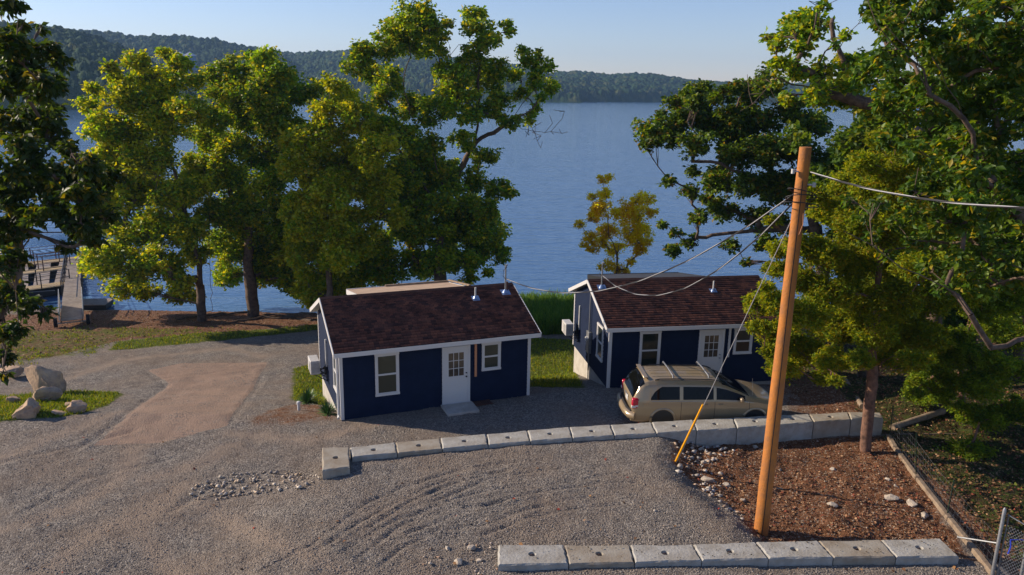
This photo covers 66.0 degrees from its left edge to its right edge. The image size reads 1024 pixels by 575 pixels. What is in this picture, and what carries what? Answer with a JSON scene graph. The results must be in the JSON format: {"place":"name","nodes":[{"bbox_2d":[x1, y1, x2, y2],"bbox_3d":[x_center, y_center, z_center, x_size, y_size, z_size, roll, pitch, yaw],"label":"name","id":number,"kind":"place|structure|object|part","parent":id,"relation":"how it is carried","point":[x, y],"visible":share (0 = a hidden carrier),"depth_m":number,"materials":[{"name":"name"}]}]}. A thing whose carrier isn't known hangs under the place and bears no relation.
{"place":"outdoors","nodes":[
{"label":"outdoors","id":0,"kind":"place"},
{"bbox_2d":[51,410,66,414],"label":"boulder","id":1,"kind":"object","parent":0,"point":[58,412],"visible":1,"depth_m":26.65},
{"bbox_2d":[0,20,218,110],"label":"hills","id":2,"kind":"structure","parent":0,"point":[88,52],"depth_m":428.02,"materials":[{"name":"plant"}]},
{"bbox_2d":[71,28,326,98],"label":"hills","id":3,"kind":"structure","parent":0,"point":[205,50],"depth_m":907.74,"materials":[{"name":"plant"}]},
{"bbox_2d":[178,52,196,69],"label":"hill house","id":4,"kind":"structure","parent":3,"relation":"on","point":[193,58],"depth_m":797.00,"materials":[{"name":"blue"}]},
{"bbox_2d":[274,49,581,102],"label":"hills","id":5,"kind":"structure","parent":0,"point":[418,76],"depth_m":931.38,"materials":[{"name":"plant"}]},
{"bbox_2d":[0,0,1020,84],"label":"sky","id":6,"kind":"structure","parent":0,"point":[714,40],"materials":[{"name":"blue"}]},
{"bbox_2d":[0,309,1023,574],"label":"ground","id":7,"kind":"structure","parent":0,"point":[180,385],"depth_m":22.74,"materials":[{"name":"gravel"}]},
{"bbox_2d":[0,365,23,377],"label":"boulder","id":8,"kind":"object","parent":7,"relation":"on","point":[18,370],"visible":0.73,"depth_m":33.52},
{"bbox_2d":[6,396,20,402],"bbox_3d":[-18.087,4.090,28.583,0.447,0.340,0.406,7,15,21],"label":"boulder","id":9,"kind":"object","parent":7,"relation":"on","point":[12,398],"visible":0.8,"depth_m":28.45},
{"bbox_2d":[12,398,40,418],"bbox_3d":[-16.299,4.089,26.570,0.858,0.773,0.708,1,14,2],"label":"boulder","id":10,"kind":"object","parent":7,"relation":"on","point":[29,408],"visible":0.99,"depth_m":26.30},
{"bbox_2d":[24,365,66,392],"bbox_3d":[-18.389,3.694,30.891,1.834,1.312,0.741,29,13,-7],"label":"boulder","id":11,"kind":"object","parent":7,"relation":"on","point":[37,376],"visible":0.69,"depth_m":30.70,"materials":[{"name":"stone"}]},
{"bbox_2d":[32,386,62,400],"bbox_3d":[-17.141,3.915,29.059,1.009,0.634,0.523,-7,16,-29],"label":"boulder","id":12,"kind":"object","parent":7,"relation":"on","point":[43,393],"visible":0.86,"depth_m":28.88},
{"bbox_2d":[0,0,129,385],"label":"hickory tree","id":13,"kind":"object","parent":7,"relation":"on","point":[35,121],"visible":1,"depth_m":15.06,"materials":[{"name":"green plant"}]},
{"bbox_2d":[53,246,89,327],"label":"gangway","id":14,"kind":"object","parent":7,"relation":"on","point":[72,306],"visible":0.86,"depth_m":47.15,"materials":[{"name":"grey"}]},
{"bbox_2d":[66,400,87,412],"bbox_3d":[-14.957,4.138,27.080,0.661,0.503,0.444,-7,16,-28],"label":"boulder","id":15,"kind":"object","parent":7,"relation":"on","point":[74,406],"visible":0.94,"depth_m":26.96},
{"bbox_2d":[12,325,233,365],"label":"grass","id":16,"kind":"structure","parent":7,"relation":"on","point":[29,360],"depth_m":40.42,"materials":[{"name":"plant"}]},
{"bbox_2d":[67,45,240,321],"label":"shade tree","id":17,"kind":"object","parent":7,"relation":"on","point":[122,138],"visible":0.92,"depth_m":42.31,"materials":[{"name":"green plant"}]},
{"bbox_2d":[176,311,315,323],"bbox_3d":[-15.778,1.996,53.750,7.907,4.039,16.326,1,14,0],"label":"tree root","id":18,"kind":"object","parent":7,"relation":"on","point":[255,318],"visible":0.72,"depth_m":47.28,"materials":[{"name":"plant"}]},
{"bbox_2d":[189,470,320,499],"bbox_3d":[-7.097,5.411,22.183,3.642,0.442,1.850,1,14,0],"label":"rubble","id":19,"kind":"object","parent":7,"relation":"on","point":[258,485],"visible":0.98,"depth_m":22.06,"materials":[{"name":"stone"}]},
{"bbox_2d":[182,44,328,316],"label":"shade tree","id":20,"kind":"object","parent":7,"relation":"on","point":[249,233],"visible":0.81,"depth_m":45.12,"materials":[{"name":"green plant"}]},
{"bbox_2d":[0,324,581,420],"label":"grass","id":21,"kind":"structure","parent":7,"relation":"on","point":[60,406],"depth_m":32.99,"materials":[{"name":"plant"}]},
{"bbox_2d":[297,401,300,410],"bbox_3d":[-7.601,4.270,28.089,0.136,0.445,0.140,1,14,0],"label":"cleanout pipe","id":22,"kind":"object","parent":7,"relation":"on","point":[298,405],"visible":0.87,"depth_m":28.03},
{"bbox_2d":[294,388,319,404],"bbox_3d":[-7.678,4.056,29.642,1.194,0.624,1.183,1,14,0],"label":"yucca plant","id":23,"kind":"object","parent":7,"relation":"on","point":[307,397],"visible":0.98,"depth_m":29.64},
{"bbox_2d":[317,399,336,415],"bbox_3d":[-6.397,4.156,27.342,0.937,0.524,0.961,1,14,0],"label":"yucca plant","id":24,"kind":"object","parent":7,"relation":"on","point":[326,408],"visible":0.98,"depth_m":27.37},
{"bbox_2d":[322,447,349,479],"bbox_3d":[-5.068,5.281,22.711,0.773,0.852,1.465,-2,15,-13],"label":"concrete block","id":25,"kind":"object","parent":7,"relation":"on","point":[335,461],"depth_m":22.30,"materials":[{"name":"concrete"}]},
{"bbox_2d":[269,71,414,308],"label":"oak tree","id":26,"kind":"object","parent":7,"relation":"on","point":[343,170],"visible":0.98,"depth_m":42.07,"materials":[{"name":"green plant"}]},
{"bbox_2d":[350,443,396,461],"bbox_3d":[-4.077,5.193,23.311,1.348,0.852,0.725,-3,15,-17],"label":"concrete block","id":27,"kind":"object","parent":7,"relation":"on","point":[373,452],"depth_m":23.06,"materials":[{"name":"concrete"}]},
{"bbox_2d":[396,438,441,456],"bbox_3d":[-2.783,5.133,23.660,1.364,0.852,0.751,-2,15,-14],"label":"concrete block","id":28,"kind":"object","parent":7,"relation":"on","point":[419,447],"depth_m":23.42,"materials":[{"name":"concrete"}]},
{"bbox_2d":[308,264,541,419],"bbox_3d":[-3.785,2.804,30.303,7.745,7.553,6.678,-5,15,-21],"label":"cabin","id":29,"kind":"object","parent":7,"relation":"on","point":[395,348],"visible":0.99,"depth_m":27.84,"materials":[{"name":"wood"}]},
{"bbox_2d":[332,355,336,393],"bbox_3d":[-6.073,2.882,27.084,0.085,1.400,0.720,-5,15,-21],"label":"window","id":30,"kind":"structure","parent":29,"relation":"in","point":[334,369],"depth_m":27.30,"materials":[{"name":"grey"}]},
{"bbox_2d":[374,352,399,396],"bbox_3d":[-4.263,2.959,26.902,0.846,1.522,0.085,-5,15,-21],"label":"window","id":31,"kind":"structure","parent":29,"relation":"in","point":[387,364],"depth_m":26.90,"materials":[{"name":"grey"}]},
{"bbox_2d":[445,348,467,404],"bbox_3d":[-1.972,3.134,27.864,0.860,2.055,0.105,-5,15,-21],"label":"door","id":32,"kind":"structure","parent":29,"relation":"in","point":[456,360],"depth_m":27.87,"materials":[{"name":"white"}]},
{"bbox_2d":[481,341,500,370],"bbox_3d":[-0.742,2.453,28.196,0.734,1.050,0.085,-5,15,-21],"label":"window","id":33,"kind":"structure","parent":29,"relation":"in","point":[491,352],"depth_m":28.19,"materials":[{"name":"grey"}]},
{"bbox_2d":[338,0,565,287],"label":"oak tree","id":34,"kind":"object","parent":7,"relation":"on","point":[445,219],"visible":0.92,"depth_m":44.54,"materials":[{"name":"green plant"}]},
{"bbox_2d":[419,542,497,574],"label":"rubble","id":35,"kind":"object","parent":7,"relation":"on","point":[490,547],"visible":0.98,"depth_m":18.11,"materials":[{"name":"stone"}]},
{"bbox_2d":[454,557,462,564],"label":"stone","id":36,"kind":"object","parent":7,"relation":"on","point":[458,561],"visible":1,"depth_m":17.95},
{"bbox_2d":[441,401,479,416],"bbox_3d":[-1.814,4.264,27.671,1.150,0.100,0.850,-5,15,-21],"label":"door step","id":37,"kind":"object","parent":7,"relation":"on","point":[455,409],"depth_m":27.56,"materials":[{"name":"concrete"}]},
{"bbox_2d":[441,434,487,451],"bbox_3d":[-1.440,5.061,23.990,1.460,0.852,0.762,-2,15,-13],"label":"concrete block","id":38,"kind":"object","parent":7,"relation":"on","point":[467,443],"depth_m":23.73,"materials":[{"name":"concrete"}]},
{"bbox_2d":[467,545,475,549],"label":"stone","id":39,"kind":"object","parent":7,"relation":"on","point":[471,547],"visible":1,"depth_m":18.49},
{"bbox_2d":[473,399,492,405],"bbox_3d":[-1.056,4.127,28.241,0.680,0.030,0.370,-5,16,-24],"label":"door grate","id":40,"kind":"object","parent":7,"relation":"on","point":[485,402],"visible":1,"depth_m":28.21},
{"bbox_2d":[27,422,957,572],"bbox_3d":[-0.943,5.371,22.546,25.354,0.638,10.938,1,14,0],"label":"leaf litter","id":41,"kind":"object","parent":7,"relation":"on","point":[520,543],"visible":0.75,"depth_m":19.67,"materials":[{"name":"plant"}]},
{"bbox_2d":[487,431,529,447],"bbox_3d":[-0.127,5.018,24.314,1.384,0.852,0.783,-2,15,-13],"label":"concrete block","id":42,"kind":"object","parent":7,"relation":"on","point":[498,440],"depth_m":24.07,"materials":[{"name":"concrete"}]},
{"bbox_2d":[0,310,1023,395],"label":"leaf litter","id":43,"kind":"object","parent":7,"relation":"on","point":[860,384],"visible":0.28,"depth_m":40.38,"materials":[{"name":"plant"}]},
{"bbox_2d":[498,545,567,570],"bbox_3d":[0.467,6.467,18.180,1.603,0.702,0.851,1,14,0],"label":"concrete block","id":44,"kind":"object","parent":7,"relation":"on","point":[523,557],"depth_m":17.95,"materials":[{"name":"concrete"}]},
{"bbox_2d":[502,537,948,560],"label":"leaf litter","id":45,"kind":"object","parent":44,"relation":"on","point":[769,549],"visible":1,"depth_m":18.41,"materials":[{"name":"plant"}]},
{"bbox_2d":[527,427,571,443],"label":"concrete block","id":46,"kind":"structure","parent":7,"relation":"on","point":[552,435],"depth_m":24.35,"materials":[{"name":"concrete"}]},
{"bbox_2d":[570,425,613,441],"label":"concrete block","id":47,"kind":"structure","parent":7,"relation":"on","point":[597,432],"depth_m":24.59,"materials":[{"name":"concrete"}]},
{"bbox_2d":[564,545,633,568],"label":"concrete block","id":48,"kind":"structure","parent":7,"relation":"on","point":[603,557],"depth_m":18.07,"materials":[{"name":"concrete"}]},
{"bbox_2d":[573,173,659,273],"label":"young tree","id":49,"kind":"object","parent":7,"relation":"on","point":[632,213],"visible":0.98,"depth_m":43.27,"materials":[{"name":"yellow plant"}]},
{"bbox_2d":[611,422,655,438],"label":"concrete block","id":50,"kind":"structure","parent":7,"relation":"on","point":[637,430],"depth_m":24.84,"materials":[{"name":"concrete"}]},
{"bbox_2d":[630,545,700,566],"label":"concrete block","id":51,"kind":"structure","parent":7,"relation":"on","point":[648,555],"depth_m":18.15,"materials":[{"name":"concrete"}]},
{"bbox_2d":[562,262,778,387],"bbox_3d":[6.336,2.266,33.388,7.776,7.440,7.020,-1,14,-10],"label":"cabin","id":52,"kind":"object","parent":7,"relation":"on","point":[617,334],"visible":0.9,"depth_m":30.52,"materials":[{"name":"wood"}]},
{"bbox_2d":[595,322,603,362],"bbox_3d":[3.430,2.131,30.737,0.085,1.400,0.820,-1,14,-10],"label":"window","id":53,"kind":"structure","parent":52,"relation":"in","point":[600,329],"depth_m":30.72,"materials":[{"name":"grey"}]},
{"bbox_2d":[638,331,661,365],"bbox_3d":[5.219,2.383,29.866,0.846,1.522,0.085,-1,14,-10],"label":"window","id":54,"kind":"structure","parent":52,"relation":"in","point":[650,341],"depth_m":29.84,"materials":[{"name":"grey"}]},
{"bbox_2d":[700,331,722,371],"bbox_3d":[7.644,2.678,30.358,0.860,2.055,0.105,-1,14,-10],"label":"door","id":55,"kind":"structure","parent":52,"relation":"in","point":[711,342],"depth_m":30.29,"materials":[{"name":"metal"}]},
{"bbox_2d":[732,328,752,353],"bbox_3d":[8.929,2.063,30.437,0.776,1.050,0.085,-1,14,-10],"label":"window","id":56,"kind":"structure","parent":52,"relation":"in","point":[742,344],"depth_m":30.45,"materials":[{"name":"grey"}]},
{"bbox_2d":[652,420,695,443],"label":"concrete block","id":57,"kind":"structure","parent":7,"relation":"on","point":[678,430],"depth_m":25.00,"materials":[{"name":"concrete"}]},
{"bbox_2d":[617,361,768,423],"bbox_3d":[6.401,3.639,27.131,5.440,1.899,2.320,0,14,-3],"label":"minivan","id":58,"kind":"object","parent":7,"relation":"on","point":[661,392],"visible":0.89,"depth_m":26.23,"materials":[{"name":"beige paint"}]},
{"bbox_3d":[4.169,3.189,26.898,0.370,0.627,1.533,0,14,-3],"label":"rear window","id":59,"kind":"part","parent":58,"relation":"part of","materials":[{"name":"black"}]},
{"bbox_3d":[5.085,3.512,26.092,0.960,0.426,0.113,0,14,-3],"label":"side window","id":60,"kind":"part","parent":58,"relation":"part of","materials":[{"name":"black"}]},
{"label":"side window","id":61,"kind":"part","parent":58,"relation":"part of","materials":[{"name":"black"}]},
{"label":"side window","id":62,"kind":"part","parent":58,"relation":"part of","materials":[{"name":"black"}]},
{"bbox_2d":[701,476,714,482],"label":"stone","id":63,"kind":"object","parent":7,"relation":"on","point":[707,479],"visible":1,"depth_m":22.86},
{"bbox_2d":[674,440,743,520],"bbox_3d":[5.713,5.366,23.258,1.929,0.483,4.998,4,15,11],"label":"rubble","id":64,"kind":"object","parent":7,"relation":"on","point":[708,489],"visible":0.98,"depth_m":23.86,"materials":[{"name":"stone"}]},
{"bbox_2d":[693,418,736,447],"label":"concrete block","id":65,"kind":"structure","parent":7,"relation":"on","point":[710,433],"depth_m":25.20,"materials":[{"name":"concrete"}]},
{"bbox_2d":[693,542,767,566],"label":"concrete block","id":66,"kind":"structure","parent":7,"relation":"on","point":[741,556],"depth_m":18.22,"materials":[{"name":"concrete"}]},
{"bbox_2d":[630,65,837,349],"bbox_3d":[10.835,-3.663,38.881,10.255,14.377,5.868,1,14,0],"label":"oak tree","id":67,"kind":"object","parent":7,"relation":"on","point":[733,128],"visible":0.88,"depth_m":37.53,"materials":[{"name":"green plant"}]},
{"bbox_2d":[733,416,766,444],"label":"concrete block","id":68,"kind":"structure","parent":7,"relation":"on","point":[750,430],"depth_m":25.42,"materials":[{"name":"concrete"}]},
{"bbox_2d":[754,147,818,536],"bbox_3d":[6.625,1.777,19.222,0.881,10.273,0.462,1,14,0],"label":"utility pole","id":69,"kind":"object","parent":7,"relation":"on","point":[767,470],"visible":0.95,"depth_m":19.05,"materials":[{"name":"brown"}]},
{"bbox_2d":[506,193,793,292],"bbox_3d":[3.203,-1.299,24.010,0.042,4.914,12.870,-8,17,-31],"label":"service cable","id":70,"kind":"object","parent":69,"relation":"attached to","point":[669,268],"visible":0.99,"depth_m":22.07,"materials":[{"name":"grey plastic"}]},
{"bbox_2d":[602,202,792,295],"bbox_3d":[5.106,-1.270,24.663,0.042,4.923,12.537,-2,15,-14],"label":"service cable","id":71,"kind":"object","parent":69,"relation":"attached to","point":[767,228],"visible":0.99,"depth_m":22.00,"materials":[{"name":"grey plastic"}]},
{"bbox_2d":[675,223,789,462],"bbox_3d":[5.749,1.772,20.968,0.084,8.157,3.739,-6,16,-25],"label":"guy wire","id":72,"kind":"object","parent":69,"relation":"attached to","point":[689,433],"visible":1,"depth_m":22.10,"materials":[{"name":"grey"}]},
{"bbox_2d":[810,171,1023,208],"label":"service cable","id":73,"kind":"object","parent":69,"relation":"attached to","point":[973,204],"visible":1,"depth_m":15.22,"materials":[{"name":"grey plastic"}]},
{"bbox_2d":[756,541,832,566],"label":"concrete block","id":74,"kind":"structure","parent":7,"relation":"on","point":[799,553],"depth_m":18.30,"materials":[{"name":"concrete"}]},
{"bbox_2d":[779,414,812,441],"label":"concrete block","id":75,"kind":"structure","parent":7,"relation":"on","point":[796,427],"depth_m":25.76,"materials":[{"name":"concrete"}]},
{"bbox_2d":[809,412,850,438],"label":"concrete block","id":76,"kind":"structure","parent":7,"relation":"on","point":[831,424],"depth_m":26.00,"materials":[{"name":"concrete"}]},
{"bbox_2d":[827,502,837,507],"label":"stone","id":77,"kind":"object","parent":7,"relation":"on","point":[833,504],"visible":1,"depth_m":21.50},
{"bbox_2d":[741,0,941,406],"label":"oak tree","id":78,"kind":"object","parent":7,"relation":"on","point":[802,28],"visible":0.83,"depth_m":25.79,"materials":[{"name":"green plant"}]},
{"bbox_2d":[772,119,914,351],"bbox_3d":[16.039,-1.681,36.389,8.348,11.842,6.043,-10,18,-36],"label":"understory tree","id":79,"kind":"object","parent":7,"relation":"on","point":[793,139],"visible":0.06,"depth_m":34.35,"materials":[{"name":"green plant"}]},
{"bbox_2d":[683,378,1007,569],"bbox_3d":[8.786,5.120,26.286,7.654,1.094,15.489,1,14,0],"label":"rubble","id":80,"kind":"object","parent":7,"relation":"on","point":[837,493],"visible":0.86,"depth_m":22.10,"materials":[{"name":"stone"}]},
{"bbox_2d":[677,381,1023,568],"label":"leaf litter","id":81,"kind":"object","parent":7,"relation":"on","point":[854,512],"visible":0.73,"depth_m":22.50,"materials":[{"name":"plant"}]},
{"bbox_2d":[844,376,862,408],"bbox_3d":[13.272,4.054,30.703,0.222,0.896,4.944,5,15,15],"label":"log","id":82,"kind":"object","parent":7,"relation":"on","point":[859,401],"visible":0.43,"depth_m":28.92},
{"bbox_2d":[819,540,894,565],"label":"concrete block","id":83,"kind":"structure","parent":7,"relation":"on","point":[852,553],"depth_m":18.39,"materials":[{"name":"concrete"}]},
{"bbox_2d":[740,116,986,453],"bbox_3d":[10.839,0.202,23.962,7.894,10.902,4.811,1,14,0],"label":"cedar tree","id":84,"kind":"object","parent":7,"relation":"on","point":[901,332],"visible":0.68,"depth_m":23.34,"materials":[{"name":"plant"}]},
{"bbox_2d":[848,412,882,435],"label":"concrete block","id":85,"kind":"structure","parent":7,"relation":"on","point":[855,423],"depth_m":26.17,"materials":[{"name":"concrete"}]},
{"bbox_2d":[822,92,909,376],"bbox_3d":[14.782,-1.904,33.678,4.116,12.768,7.264,10,17,31],"label":"understory tree","id":86,"kind":"object","parent":7,"relation":"on","point":[852,137],"visible":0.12,"depth_m":31.06,"materials":[{"name":"green plant"}]},
{"bbox_2d":[884,494,898,500],"bbox_3d":[10.576,5.873,21.951,0.394,0.228,0.277,8,16,24],"label":"stone","id":87,"kind":"object","parent":7,"relation":"on","point":[890,497],"visible":1,"depth_m":21.88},
{"bbox_2d":[889,406,893,434],"bbox_3d":[12.470,4.534,25.916,0.076,1.353,0.054,8,16,26],"label":"fence post","id":88,"kind":"object","parent":7,"relation":"on","point":[891,420],"visible":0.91,"depth_m":25.87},
{"bbox_2d":[886,434,897,448],"bbox_3d":[12.365,5.016,25.663,0.150,0.134,0.960,4,15,12],"label":"landscape timber","id":89,"kind":"object","parent":7,"relation":"on","point":[891,441],"visible":0.94,"depth_m":25.58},
{"bbox_2d":[893,447,919,479],"bbox_3d":[12.049,5.357,24.085,0.150,0.224,2.212,4,14,10],"label":"landscape timber","id":90,"kind":"object","parent":7,"relation":"on","point":[907,464],"visible":0.98,"depth_m":23.94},
{"bbox_2d":[906,498,916,506],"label":"stone","id":91,"kind":"object","parent":7,"relation":"on","point":[910,502],"visible":1,"depth_m":21.61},
{"bbox_2d":[802,342,1023,563],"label":"leaf litter","id":92,"kind":"object","parent":7,"relation":"on","point":[988,494],"visible":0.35,"depth_m":23.75,"materials":[{"name":"plant"}]},
{"bbox_2d":[803,349,1023,568],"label":"ground cover","id":93,"kind":"object","parent":7,"relation":"on","point":[943,478],"visible":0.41,"depth_m":25.82,"materials":[{"name":"plant"}]},
{"bbox_2d":[915,432,917,473],"bbox_3d":[11.826,5.003,23.048,0.242,1.653,0.055,2,14,5],"label":"fence post","id":94,"kind":"object","parent":7,"relation":"on","point":[916,469],"visible":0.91,"depth_m":23.05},
{"bbox_2d":[891,412,997,563],"bbox_3d":[11.707,5.311,21.885,0.282,1.384,8.366,3,14,8],"label":"wire fence","id":95,"kind":"object","parent":94,"relation":"attached to","point":[937,481],"visible":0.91,"depth_m":22.02,"materials":[{"name":"grey"}]},
{"bbox_2d":[891,408,945,429],"bbox_3d":[14.130,4.573,27.377,2.775,0.302,0.230,-7,16,-28],"label":"log","id":96,"kind":"object","parent":7,"relation":"on","point":[922,417],"visible":0.97,"depth_m":27.30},
{"bbox_2d":[881,539,958,564],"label":"concrete block","id":97,"kind":"structure","parent":7,"relation":"on","point":[924,554],"depth_m":18.47,"materials":[{"name":"concrete"}]},
{"bbox_2d":[920,512,928,518],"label":"stone","id":98,"kind":"object","parent":7,"relation":"on","point":[924,515],"visible":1,"depth_m":21.17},
{"bbox_2d":[839,0,1023,349],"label":"hickory tree","id":99,"kind":"object","parent":7,"relation":"on","point":[997,55],"visible":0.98,"depth_m":16.50,"materials":[{"name":"green plant"}]},
{"bbox_2d":[916,477,951,519],"bbox_3d":[11.738,5.870,21.956,0.150,0.186,2.103,2,14,5],"label":"landscape timber","id":100,"kind":"object","parent":7,"relation":"on","point":[936,502],"visible":0.92,"depth_m":21.82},
{"bbox_2d":[947,479,954,512],"bbox_3d":[11.683,5.730,21.025,0.083,1.304,0.055,-5,15,-22],"label":"fence post","id":101,"kind":"object","parent":7,"relation":"on","point":[951,495],"visible":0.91,"depth_m":20.98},
{"bbox_2d":[898,285,1023,461],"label":"cedar tree","id":102,"kind":"object","parent":7,"relation":"on","point":[938,383],"visible":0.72,"depth_m":25.19,"materials":[{"name":"plant"}]},
{"bbox_2d":[921,250,1001,329],"bbox_3d":[23.838,-2.439,40.496,11.918,12.233,6.732,1,14,0],"label":"understory tree","id":103,"kind":"object","parent":7,"relation":"on","point":[954,320],"visible":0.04,"depth_m":40.00,"materials":[{"name":"green plant"}]},
{"bbox_2d":[915,19,1023,371],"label":"understory tree","id":104,"kind":"object","parent":7,"relation":"on","point":[946,110],"visible":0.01,"depth_m":28.17,"materials":[{"name":"green plant"}]},
{"bbox_2d":[947,518,996,574],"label":"landscape timber","id":105,"kind":"object","parent":7,"relation":"on","point":[969,544],"visible":1,"depth_m":19.23,"materials":[{"name":"wood"}]},
{"bbox_2d":[957,507,1006,574],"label":"gate post","id":106,"kind":"object","parent":7,"relation":"on","point":[1000,531],"visible":1,"depth_m":17.70,"materials":[{"name":"metal"}]},
{"bbox_2d":[996,514,1023,574],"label":"chain link gate","id":107,"kind":"structure","parent":106,"relation":"attached to","point":[1000,561],"depth_m":17.53,"materials":[{"name":"metal"}]},
{"bbox_2d":[1007,539,1023,553],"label":"rope","id":108,"kind":"object","parent":107,"relation":"attached to","point":[1010,544],"visible":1,"depth_m":17.44,"materials":[{"name":"blue"}]},
{"bbox_2d":[969,149,1023,375],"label":"understory tree","id":109,"kind":"object","parent":7,"relation":"on","point":[1019,353],"visible":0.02,"depth_m":33.47,"materials":[{"name":"green plant"}]},
{"bbox_2d":[1020,554,1023,574],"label":"gate post","id":110,"kind":"object","parent":7,"relation":"on","point":[1022,566],"visible":0.5,"depth_m":17.75,"materials":[{"name":"metal"}]},
{"bbox_2d":[0,99,1023,312],"bbox_3d":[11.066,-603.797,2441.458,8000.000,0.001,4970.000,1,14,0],"label":"water","id":111,"kind":"structure","parent":0,"point":[554,179],"depth_m":100.62,"materials":[{"name":"blue liquid"}]},
{"bbox_2d":[0,245,80,299],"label":"boat dock","id":112,"kind":"object","parent":111,"relation":"on","point":[40,274],"visible":0.49,"depth_m":54.89,"materials":[{"name":"grey"}]},
{"bbox_2d":[83,298,113,309],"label":"float platform","id":113,"kind":"structure","parent":111,"relation":"on","point":[98,304],"depth_m":49.33,"materials":[{"name":"black"}]},
{"bbox_2d":[519,286,573,334],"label":"tall grass","id":114,"kind":"structure","parent":0,"point":[548,311],"depth_m":45.60,"materials":[{"name":"plant"}]},
{"bbox_2d":[550,70,907,103],"bbox_3d":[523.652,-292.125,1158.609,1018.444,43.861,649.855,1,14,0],"label":"hills","id":115,"kind":"structure","parent":0,"point":[591,86],"depth_m":1045.54,"materials":[{"name":"plant"}]}
]}

